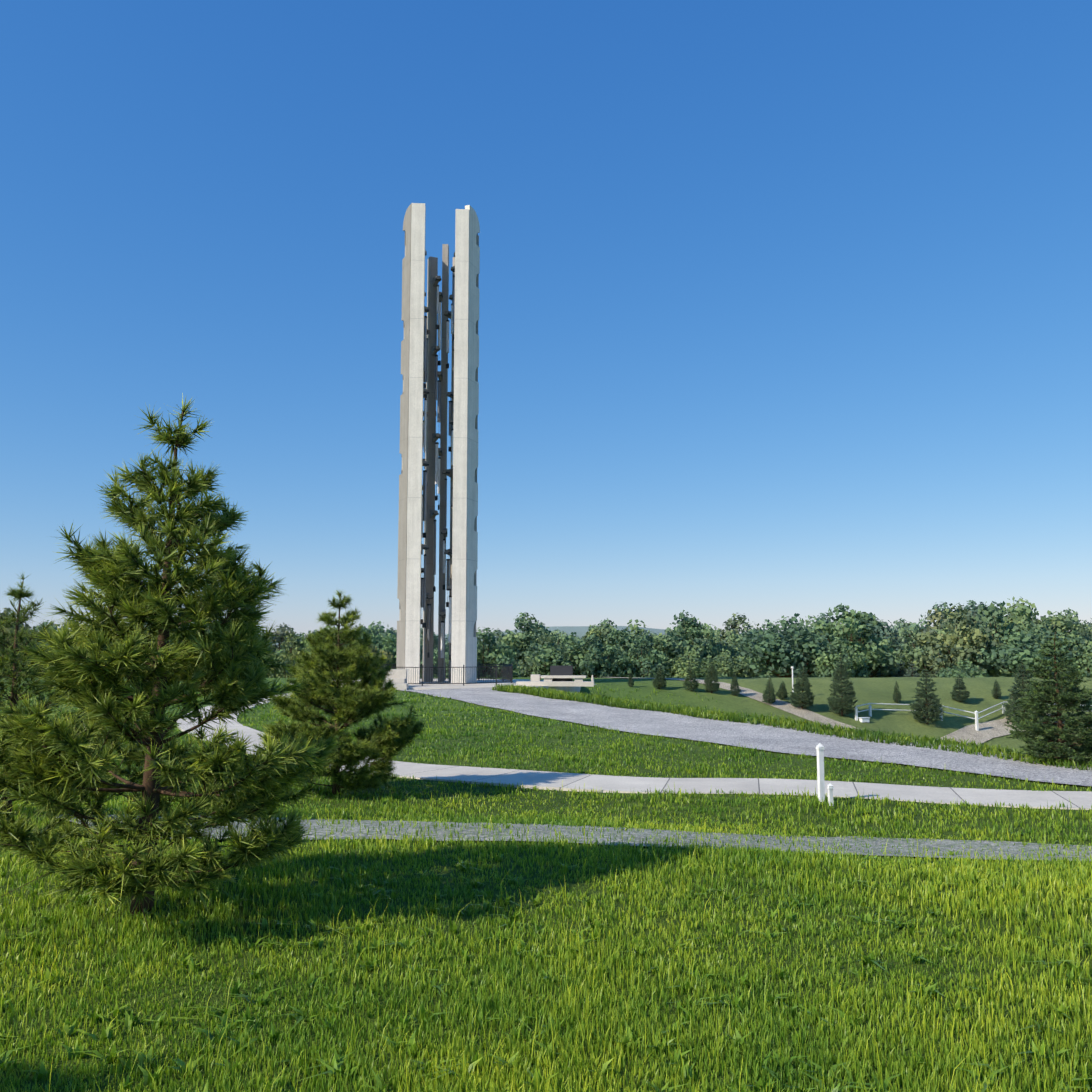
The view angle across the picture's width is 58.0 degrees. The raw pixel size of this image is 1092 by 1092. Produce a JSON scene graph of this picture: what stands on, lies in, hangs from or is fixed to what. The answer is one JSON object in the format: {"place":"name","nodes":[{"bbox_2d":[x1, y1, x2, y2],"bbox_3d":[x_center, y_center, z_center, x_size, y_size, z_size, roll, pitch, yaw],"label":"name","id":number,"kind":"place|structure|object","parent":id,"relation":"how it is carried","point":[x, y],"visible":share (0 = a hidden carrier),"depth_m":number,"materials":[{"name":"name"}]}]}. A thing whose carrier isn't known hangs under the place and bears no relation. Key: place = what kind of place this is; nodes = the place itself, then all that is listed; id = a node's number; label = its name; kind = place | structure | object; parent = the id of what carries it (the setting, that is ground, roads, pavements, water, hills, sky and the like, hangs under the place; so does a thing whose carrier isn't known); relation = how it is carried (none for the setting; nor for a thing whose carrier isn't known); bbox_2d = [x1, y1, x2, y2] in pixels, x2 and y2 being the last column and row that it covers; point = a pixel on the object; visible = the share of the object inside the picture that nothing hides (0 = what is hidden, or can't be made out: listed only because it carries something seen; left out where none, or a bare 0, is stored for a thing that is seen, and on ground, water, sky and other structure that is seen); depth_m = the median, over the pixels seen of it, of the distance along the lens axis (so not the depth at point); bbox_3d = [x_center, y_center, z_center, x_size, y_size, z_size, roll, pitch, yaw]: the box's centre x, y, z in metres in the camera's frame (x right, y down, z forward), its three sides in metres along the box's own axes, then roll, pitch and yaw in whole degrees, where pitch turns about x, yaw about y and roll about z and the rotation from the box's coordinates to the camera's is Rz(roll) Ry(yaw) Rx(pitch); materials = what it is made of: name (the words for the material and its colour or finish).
{"place":"outdoors","nodes":[
{"label":"outdoors","id":0,"kind":"place"},
{"bbox_2d":[291,666,595,693],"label":"plaza","id":1,"kind":"structure","parent":0,"point":[560,678],"depth_m":53.73,"materials":[{"name":"concrete"}]},
{"bbox_2d":[360,662,512,685],"bbox_3d":[-6.376,7.428,57.543,8.845,1.120,8.844,0,-6,-1],"label":"fence","id":2,"kind":"object","parent":1,"relation":"on","point":[504,673],"visible":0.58,"depth_m":54.86,"materials":[{"name":"metal"}]},
{"bbox_2d":[396,203,479,682],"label":"tower","id":3,"kind":"structure","parent":1,"relation":"on","point":[463,549],"depth_m":57.84,"materials":[{"name":"concrete"}]},
{"bbox_2d":[420,254,454,659],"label":"wind chimes","id":4,"kind":"object","parent":3,"relation":"attached to","point":[424,489],"visible":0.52,"depth_m":59.15,"materials":[{"name":"metal"}]},
{"bbox_2d":[0,626,1091,1091],"bbox_3d":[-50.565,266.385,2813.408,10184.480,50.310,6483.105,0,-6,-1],"label":"terrain","id":5,"kind":"structure","parent":0,"point":[876,694],"depth_m":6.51,"materials":[{"name":"green plant"}]},
{"bbox_2d":[0,608,37,676],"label":"tree","id":6,"kind":"object","parent":5,"relation":"on","point":[12,627],"visible":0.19,"depth_m":105.59,"materials":[{"name":"green plant"}]},
{"bbox_2d":[4,624,71,635],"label":"tree","id":7,"kind":"object","parent":5,"relation":"on","point":[54,626],"depth_m":169.86,"materials":[{"name":"green plant"}]},
{"bbox_2d":[32,620,60,634],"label":"tree","id":8,"kind":"object","parent":5,"relation":"on","point":[44,623],"visible":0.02,"depth_m":188.33,"materials":[{"name":"green plant"}]},
{"bbox_2d":[0,572,97,811],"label":"pine","id":9,"kind":"object","parent":5,"relation":"on","point":[14,670],"visible":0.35,"depth_m":10.37,"materials":[{"name":"green plant"}]},
{"bbox_2d":[0,393,342,930],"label":"pine","id":10,"kind":"object","parent":5,"relation":"on","point":[41,764],"visible":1,"depth_m":5.92,"materials":[{"name":"green plant"}]},
{"bbox_2d":[258,623,295,652],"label":"tree","id":11,"kind":"object","parent":5,"relation":"on","point":[282,631],"visible":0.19,"depth_m":232.21,"materials":[{"name":"green plant"}]},
{"bbox_2d":[263,631,308,677],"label":"tree","id":12,"kind":"object","parent":5,"relation":"on","point":[295,650],"visible":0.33,"depth_m":124.73,"materials":[{"name":"green plant"}]},
{"bbox_2d":[269,632,307,675],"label":"tree","id":13,"kind":"object","parent":5,"relation":"on","point":[283,653],"visible":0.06,"depth_m":126.81,"materials":[{"name":"green plant"}]},
{"bbox_2d":[301,623,356,669],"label":"tree","id":14,"kind":"object","parent":5,"relation":"on","point":[305,642],"visible":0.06,"depth_m":112.61,"materials":[{"name":"green plant"}]},
{"bbox_2d":[252,591,426,794],"bbox_3d":[-3.188,2.248,15.322,2.552,3.197,2.383,-1,-6,14],"label":"pine","id":15,"kind":"object","parent":5,"relation":"on","point":[388,740],"visible":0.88,"depth_m":15.00,"materials":[{"name":"green plant"}]},
{"bbox_2d":[335,624,371,665],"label":"tree","id":16,"kind":"object","parent":5,"relation":"on","point":[367,630],"depth_m":161.82,"materials":[{"name":"green plant"}]},
{"bbox_2d":[357,645,393,673],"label":"tree","id":17,"kind":"object","parent":5,"relation":"on","point":[373,651],"visible":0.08,"depth_m":128.42,"materials":[{"name":"green plant"}]},
{"bbox_2d":[361,632,396,668],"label":"tree","id":18,"kind":"object","parent":5,"relation":"on","point":[381,641],"visible":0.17,"depth_m":132.57,"materials":[{"name":"green plant"}]},
{"bbox_2d":[368,621,422,653],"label":"tree","id":19,"kind":"object","parent":5,"relation":"on","point":[373,629],"visible":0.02,"depth_m":206.09,"materials":[{"name":"green plant"}]},
{"bbox_2d":[382,645,435,671],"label":"tree","id":20,"kind":"object","parent":5,"relation":"on","point":[421,661],"visible":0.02,"depth_m":162.22,"materials":[{"name":"green plant"}]},
{"bbox_2d":[420,632,448,659],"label":"tree","id":21,"kind":"object","parent":5,"relation":"on","point":[435,639],"visible":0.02,"depth_m":236.12,"materials":[{"name":"green plant"}]},
{"bbox_2d":[420,661,448,677],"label":"tree","id":22,"kind":"object","parent":5,"relation":"on","point":[435,674],"depth_m":162.98,"materials":[{"name":"green plant"}]},
{"bbox_2d":[433,651,448,674],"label":"tree","id":23,"kind":"object","parent":5,"relation":"on","point":[446,656],"depth_m":185.04,"materials":[{"name":"green plant"}]},
{"bbox_2d":[445,627,519,677],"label":"tree","id":24,"kind":"object","parent":5,"relation":"on","point":[497,655],"visible":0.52,"depth_m":158.97,"materials":[{"name":"green plant"}]},
{"bbox_2d":[487,628,505,645],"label":"tree","id":25,"kind":"object","parent":5,"relation":"on","point":[500,633],"visible":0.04,"depth_m":312.54,"materials":[{"name":"green plant"}]},
{"bbox_2d":[508,668,521,677],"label":"tree","id":26,"kind":"object","parent":5,"relation":"on","point":[515,675],"depth_m":166.52,"materials":[{"name":"green plant"}]},
{"bbox_2d":[485,612,559,675],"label":"tree","id":27,"kind":"object","parent":5,"relation":"on","point":[523,643],"visible":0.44,"depth_m":188.88,"materials":[{"name":"green plant"}]},
{"bbox_2d":[515,664,530,676],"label":"tree","id":28,"kind":"object","parent":5,"relation":"on","point":[524,672],"visible":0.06,"depth_m":178.50,"materials":[{"name":"green plant"}]},
{"bbox_2d":[517,634,556,676],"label":"tree","id":29,"kind":"object","parent":5,"relation":"on","point":[545,640],"visible":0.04,"depth_m":175.45,"materials":[{"name":"green plant"}]},
{"bbox_2d":[0,790,1091,1091],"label":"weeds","id":30,"kind":"object","parent":5,"relation":"on","point":[130,1020],"visible":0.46,"depth_m":4.67,"materials":[{"name":"green plant"}]},
{"bbox_2d":[525,620,567,647],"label":"tree","id":31,"kind":"object","parent":5,"relation":"on","point":[539,628],"visible":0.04,"depth_m":246.10,"materials":[{"name":"green plant"}]},
{"bbox_2d":[522,632,606,674],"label":"tree","id":32,"kind":"object","parent":5,"relation":"on","point":[544,660],"visible":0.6,"depth_m":167.78,"materials":[{"name":"green plant"}]},
{"bbox_2d":[56,814,1091,860],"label":"gravel strip","id":33,"kind":"object","parent":5,"relation":"on","point":[540,830],"visible":0.6,"depth_m":10.15,"materials":[{"name":"grey gravel"}]},
{"bbox_2d":[574,633,622,677],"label":"tree","id":34,"kind":"object","parent":5,"relation":"on","point":[588,667],"visible":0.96,"depth_m":165.67,"materials":[{"name":"green plant"}]},
{"bbox_2d":[581,623,623,654],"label":"tree","id":35,"kind":"object","parent":5,"relation":"on","point":[600,633],"visible":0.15,"depth_m":180.97,"materials":[{"name":"green plant"}]},
{"bbox_2d":[588,618,629,643],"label":"tree","id":36,"kind":"object","parent":5,"relation":"on","point":[601,623],"visible":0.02,"depth_m":207.25,"materials":[{"name":"green plant"}]},
{"bbox_2d":[597,628,647,677],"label":"tree","id":37,"kind":"object","parent":5,"relation":"on","point":[621,634],"visible":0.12,"depth_m":175.57,"materials":[{"name":"green plant"}]},
{"bbox_2d":[627,673,633,686],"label":"spruce","id":38,"kind":"object","parent":5,"relation":"on","point":[631,681],"visible":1,"depth_m":59.88,"materials":[{"name":"green plant"}]},
{"bbox_2d":[612,634,670,677],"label":"tree","id":39,"kind":"object","parent":5,"relation":"on","point":[649,663],"visible":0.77,"depth_m":166.94,"materials":[{"name":"green plant"}]},
{"bbox_2d":[602,619,692,672],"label":"tree","id":40,"kind":"object","parent":5,"relation":"on","point":[669,647],"visible":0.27,"depth_m":178.24,"materials":[{"name":"green plant"}]},
{"bbox_2d":[652,666,667,688],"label":"spruce","id":41,"kind":"object","parent":5,"relation":"on","point":[662,683],"visible":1,"depth_m":59.90,"materials":[{"name":"green plant"}]},
{"bbox_2d":[638,635,705,675],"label":"tree","id":42,"kind":"object","parent":5,"relation":"on","point":[695,640],"visible":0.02,"depth_m":187.06,"materials":[{"name":"green plant"}]},
{"bbox_2d":[682,664,699,690],"bbox_3d":[8.833,7.945,60.034,1.110,1.792,1.049,-4,-3,8],"label":"spruce","id":43,"kind":"object","parent":5,"relation":"on","point":[692,685],"visible":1,"depth_m":59.96,"materials":[{"name":"green plant"}]},
{"bbox_2d":[662,647,721,677],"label":"tree","id":44,"kind":"object","parent":5,"relation":"on","point":[679,665],"visible":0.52,"depth_m":165.96,"materials":[{"name":"green plant"}]},
{"bbox_2d":[665,610,719,660],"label":"tree","id":45,"kind":"object","parent":5,"relation":"on","point":[692,627],"visible":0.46,"depth_m":188.70,"materials":[{"name":"green plant"}]},
{"bbox_2d":[703,660,720,692],"bbox_3d":[10.112,7.882,60.174,1.145,2.185,1.096,5,-9,-19],"label":"spruce","id":46,"kind":"object","parent":5,"relation":"on","point":[710,686],"visible":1,"depth_m":59.97,"materials":[{"name":"green plant"}]},
{"bbox_2d":[701,659,726,677],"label":"tree","id":47,"kind":"object","parent":5,"relation":"on","point":[719,675],"visible":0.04,"depth_m":165.09,"materials":[{"name":"green plant"}]},
{"bbox_2d":[698,632,741,644],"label":"tree","id":48,"kind":"object","parent":5,"relation":"on","point":[704,640],"depth_m":222.16,"materials":[{"name":"green plant"}]},
{"bbox_2d":[706,634,740,659],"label":"tree","id":49,"kind":"object","parent":5,"relation":"on","point":[718,643],"visible":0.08,"depth_m":194.46,"materials":[{"name":"green plant"}]},
{"bbox_2d":[709,649,746,676],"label":"tree","id":50,"kind":"object","parent":5,"relation":"on","point":[727,667],"visible":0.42,"depth_m":172.01,"materials":[{"name":"green plant"}]},
{"bbox_2d":[702,613,760,646],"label":"tree","id":51,"kind":"object","parent":5,"relation":"on","point":[733,623],"visible":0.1,"depth_m":226.26,"materials":[{"name":"green plant"}]},
{"bbox_2d":[730,673,740,695],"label":"spruce","id":52,"kind":"object","parent":5,"relation":"on","point":[734,690],"visible":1,"depth_m":60.07,"materials":[{"name":"green plant"}]},
{"bbox_2d":[720,631,770,658],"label":"tree","id":53,"kind":"object","parent":5,"relation":"on","point":[734,644],"visible":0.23,"depth_m":194.81,"materials":[{"name":"green plant"}]},
{"bbox_2d":[740,628,763,642],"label":"tree","id":54,"kind":"object","parent":5,"relation":"on","point":[748,633],"visible":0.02,"depth_m":197.68,"materials":[{"name":"green plant"}]},
{"bbox_2d":[733,647,778,677],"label":"tree","id":55,"kind":"object","parent":5,"relation":"on","point":[749,672],"visible":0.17,"depth_m":172.63,"materials":[{"name":"green plant"}]},
{"bbox_2d":[762,678,776,703],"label":"spruce","id":56,"kind":"object","parent":5,"relation":"on","point":[772,698],"visible":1,"depth_m":59.34,"materials":[{"name":"green plant"}]},
{"bbox_2d":[759,619,780,636],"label":"tree","id":57,"kind":"object","parent":5,"relation":"on","point":[769,625],"depth_m":222.28,"materials":[{"name":"green plant"}]},
{"bbox_2d":[776,681,788,698],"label":"spruce","id":58,"kind":"object","parent":5,"relation":"on","point":[781,694],"visible":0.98,"depth_m":60.63,"materials":[{"name":"green plant"}]},
{"bbox_2d":[492,683,1091,770],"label":"berm grass","id":59,"kind":"structure","parent":5,"relation":"on","point":[864,734],"depth_m":26.71,"materials":[{"name":"green plant"}]},
{"bbox_2d":[737,613,847,677],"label":"tree","id":60,"kind":"object","parent":5,"relation":"on","point":[779,654],"visible":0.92,"depth_m":156.83,"materials":[{"name":"green plant"}]},
{"bbox_2d":[789,665,814,708],"bbox_3d":[15.426,8.487,59.364,1.618,2.675,1.556,7,-8,-37],"label":"spruce","id":61,"kind":"object","parent":5,"relation":"on","point":[802,700],"visible":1,"depth_m":59.16,"materials":[{"name":"green plant"}]},
{"bbox_2d":[794,615,842,635],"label":"tree","id":62,"kind":"object","parent":5,"relation":"on","point":[813,623],"visible":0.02,"depth_m":209.77,"materials":[{"name":"green plant"}]},
{"bbox_2d":[816,612,841,624],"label":"tree","id":63,"kind":"object","parent":5,"relation":"on","point":[823,615],"visible":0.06,"depth_m":251.02,"materials":[{"name":"green plant"}]},
{"bbox_2d":[811,636,870,677],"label":"tree","id":64,"kind":"object","parent":5,"relation":"on","point":[825,666],"visible":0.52,"depth_m":151.44,"materials":[{"name":"green plant"}]},
{"bbox_2d":[827,651,857,715],"bbox_3d":[17.824,8.263,59.293,1.950,3.918,1.865,1,-7,-10],"label":"spruce","id":65,"kind":"object","parent":5,"relation":"on","point":[836,704],"visible":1,"depth_m":59.09,"materials":[{"name":"green plant"}]},
{"bbox_2d":[809,603,900,677],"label":"tree","id":66,"kind":"object","parent":5,"relation":"on","point":[880,659],"visible":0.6,"depth_m":166.14,"materials":[{"name":"green plant"}]},
{"bbox_2d":[853,639,909,677],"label":"tree","id":67,"kind":"object","parent":5,"relation":"on","point":[903,659],"visible":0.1,"depth_m":181.88,"materials":[{"name":"green plant"}]},
{"bbox_2d":[861,620,912,651],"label":"tree","id":68,"kind":"object","parent":5,"relation":"on","point":[881,630],"visible":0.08,"depth_m":198.75,"materials":[{"name":"green plant"}]},
{"bbox_2d":[885,628,906,641],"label":"tree","id":69,"kind":"object","parent":5,"relation":"on","point":[901,637],"visible":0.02,"depth_m":243.16,"materials":[{"name":"green plant"}]},
{"bbox_2d":[892,681,901,702],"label":"spruce","id":70,"kind":"object","parent":5,"relation":"on","point":[897,696],"visible":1,"depth_m":63.17,"materials":[{"name":"green plant"}]},
{"bbox_2d":[885,618,913,632],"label":"tree","id":71,"kind":"object","parent":5,"relation":"on","point":[897,622],"visible":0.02,"depth_m":292.04,"materials":[{"name":"green plant"}]},
{"bbox_2d":[894,656,907,676],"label":"conifer tree","id":72,"kind":"object","parent":5,"relation":"on","point":[900,670],"visible":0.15,"depth_m":168.21,"materials":[{"name":"green plant"}]},
{"bbox_2d":[886,647,928,676],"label":"tree","id":73,"kind":"object","parent":5,"relation":"on","point":[907,663],"visible":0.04,"depth_m":184.15,"materials":[{"name":"green plant"}]},
{"bbox_2d":[904,661,919,676],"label":"conifer tree","id":74,"kind":"object","parent":5,"relation":"on","point":[910,671],"visible":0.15,"depth_m":152.29,"materials":[{"name":"green plant"}]},
{"bbox_2d":[894,625,954,676],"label":"tree","id":75,"kind":"object","parent":5,"relation":"on","point":[916,652],"visible":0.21,"depth_m":182.12,"materials":[{"name":"green plant"}]},
{"bbox_2d":[908,664,943,723],"bbox_3d":[23.265,9.047,60.343,2.194,3.680,2.074,-2,-5,17],"label":"spruce","id":76,"kind":"object","parent":5,"relation":"on","point":[924,706],"visible":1,"depth_m":60.01,"materials":[{"name":"green plant"}]},
{"bbox_2d":[909,602,952,631],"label":"tree","id":77,"kind":"object","parent":5,"relation":"on","point":[936,606],"visible":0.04,"depth_m":224.50,"materials":[{"name":"green plant"}]},
{"bbox_2d":[791,666,1091,805],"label":"posts","id":78,"kind":"object","parent":5,"relation":"on","point":[820,771],"visible":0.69,"depth_m":58.59,"materials":[{"name":"white plastic"}]},
{"bbox_2d":[904,609,1002,648],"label":"tree","id":79,"kind":"object","parent":5,"relation":"on","point":[937,615],"visible":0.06,"depth_m":184.32,"materials":[{"name":"green plant"}]},
{"bbox_2d":[915,603,1002,676],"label":"tree","id":80,"kind":"object","parent":5,"relation":"on","point":[969,642],"visible":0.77,"depth_m":158.34,"materials":[{"name":"green plant"}]},
{"bbox_2d":[950,675,969,701],"bbox_3d":[27.388,9.349,65.169,1.261,1.905,1.311,-2,-6,26],"label":"spruce","id":81,"kind":"object","parent":5,"relation":"on","point":[959,693],"visible":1,"depth_m":64.97,"materials":[{"name":"green plant"}]},
{"bbox_2d":[937,658,991,677],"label":"tree","id":82,"kind":"object","parent":5,"relation":"on","point":[955,671],"visible":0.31,"depth_m":146.38,"materials":[{"name":"green plant"}]},
{"bbox_2d":[954,600,987,625],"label":"tree","id":83,"kind":"object","parent":5,"relation":"on","point":[972,603],"depth_m":198.08,"materials":[{"name":"green plant"}]},
{"bbox_2d":[940,601,1051,676],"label":"tree","id":84,"kind":"object","parent":5,"relation":"on","point":[990,611],"visible":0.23,"depth_m":161.52,"materials":[{"name":"green plant"}]},
{"bbox_2d":[990,680,1001,698],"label":"spruce","id":85,"kind":"object","parent":5,"relation":"on","point":[996,693],"visible":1,"depth_m":66.80,"materials":[{"name":"green plant"}]},
{"bbox_2d":[1001,661,1044,722],"bbox_3d":[30.558,9.372,62.918,2.556,4.202,2.658,-3,-7,44],"label":"spruce","id":86,"kind":"object","parent":5,"relation":"on","point":[1015,696],"visible":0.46,"depth_m":62.76,"materials":[{"name":"green plant"}]},
{"bbox_2d":[979,596,1077,675],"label":"tree","id":87,"kind":"object","parent":5,"relation":"on","point":[1045,623],"visible":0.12,"depth_m":173.30,"materials":[{"name":"green plant"}]},
{"bbox_2d":[975,629,1090,676],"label":"tree","id":88,"kind":"object","parent":5,"relation":"on","point":[1010,658],"visible":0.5,"depth_m":145.00,"materials":[{"name":"green plant"}]},
{"bbox_2d":[1005,613,1067,671],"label":"tree","id":89,"kind":"object","parent":5,"relation":"on","point":[1036,622],"depth_m":173.48,"materials":[{"name":"green plant"}]},
{"bbox_2d":[1004,632,1091,762],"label":"spruce","id":90,"kind":"object","parent":5,"relation":"on","point":[1038,701],"visible":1,"depth_m":19.22,"materials":[{"name":"green plant"}]},
{"bbox_2d":[1031,630,1091,677],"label":"tree","id":91,"kind":"object","parent":5,"relation":"on","point":[1077,645],"visible":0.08,"depth_m":145.44,"materials":[{"name":"green plant"}]},
{"bbox_2d":[1047,608,1091,648],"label":"tree","id":92,"kind":"object","parent":5,"relation":"on","point":[1081,629],"visible":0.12,"depth_m":210.75,"materials":[{"name":"green plant"}]},
{"bbox_2d":[1075,638,1091,677],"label":"tree","id":93,"kind":"object","parent":5,"relation":"on","point":[1086,659],"visible":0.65,"depth_m":140.93,"materials":[{"name":"green plant"}]},
{"bbox_2d":[0,0,1091,637],"label":"sky","id":94,"kind":"structure","parent":0,"point":[785,306],"materials":[{"name":"blue"}]},
{"bbox_2d":[176,694,1091,809],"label":"sidewalk","id":95,"kind":"structure","parent":0,"point":[530,779],"depth_m":16.25,"materials":[{"name":"grey concrete"}]},
{"bbox_2d":[401,688,1091,785],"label":"gravel road","id":96,"kind":"structure","parent":0,"point":[761,736],"depth_m":24.72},
{"bbox_2d":[609,677,1087,744],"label":"path","id":97,"kind":"structure","parent":0,"point":[988,730],"depth_m":59.93,"materials":[{"name":"grey concrete"}]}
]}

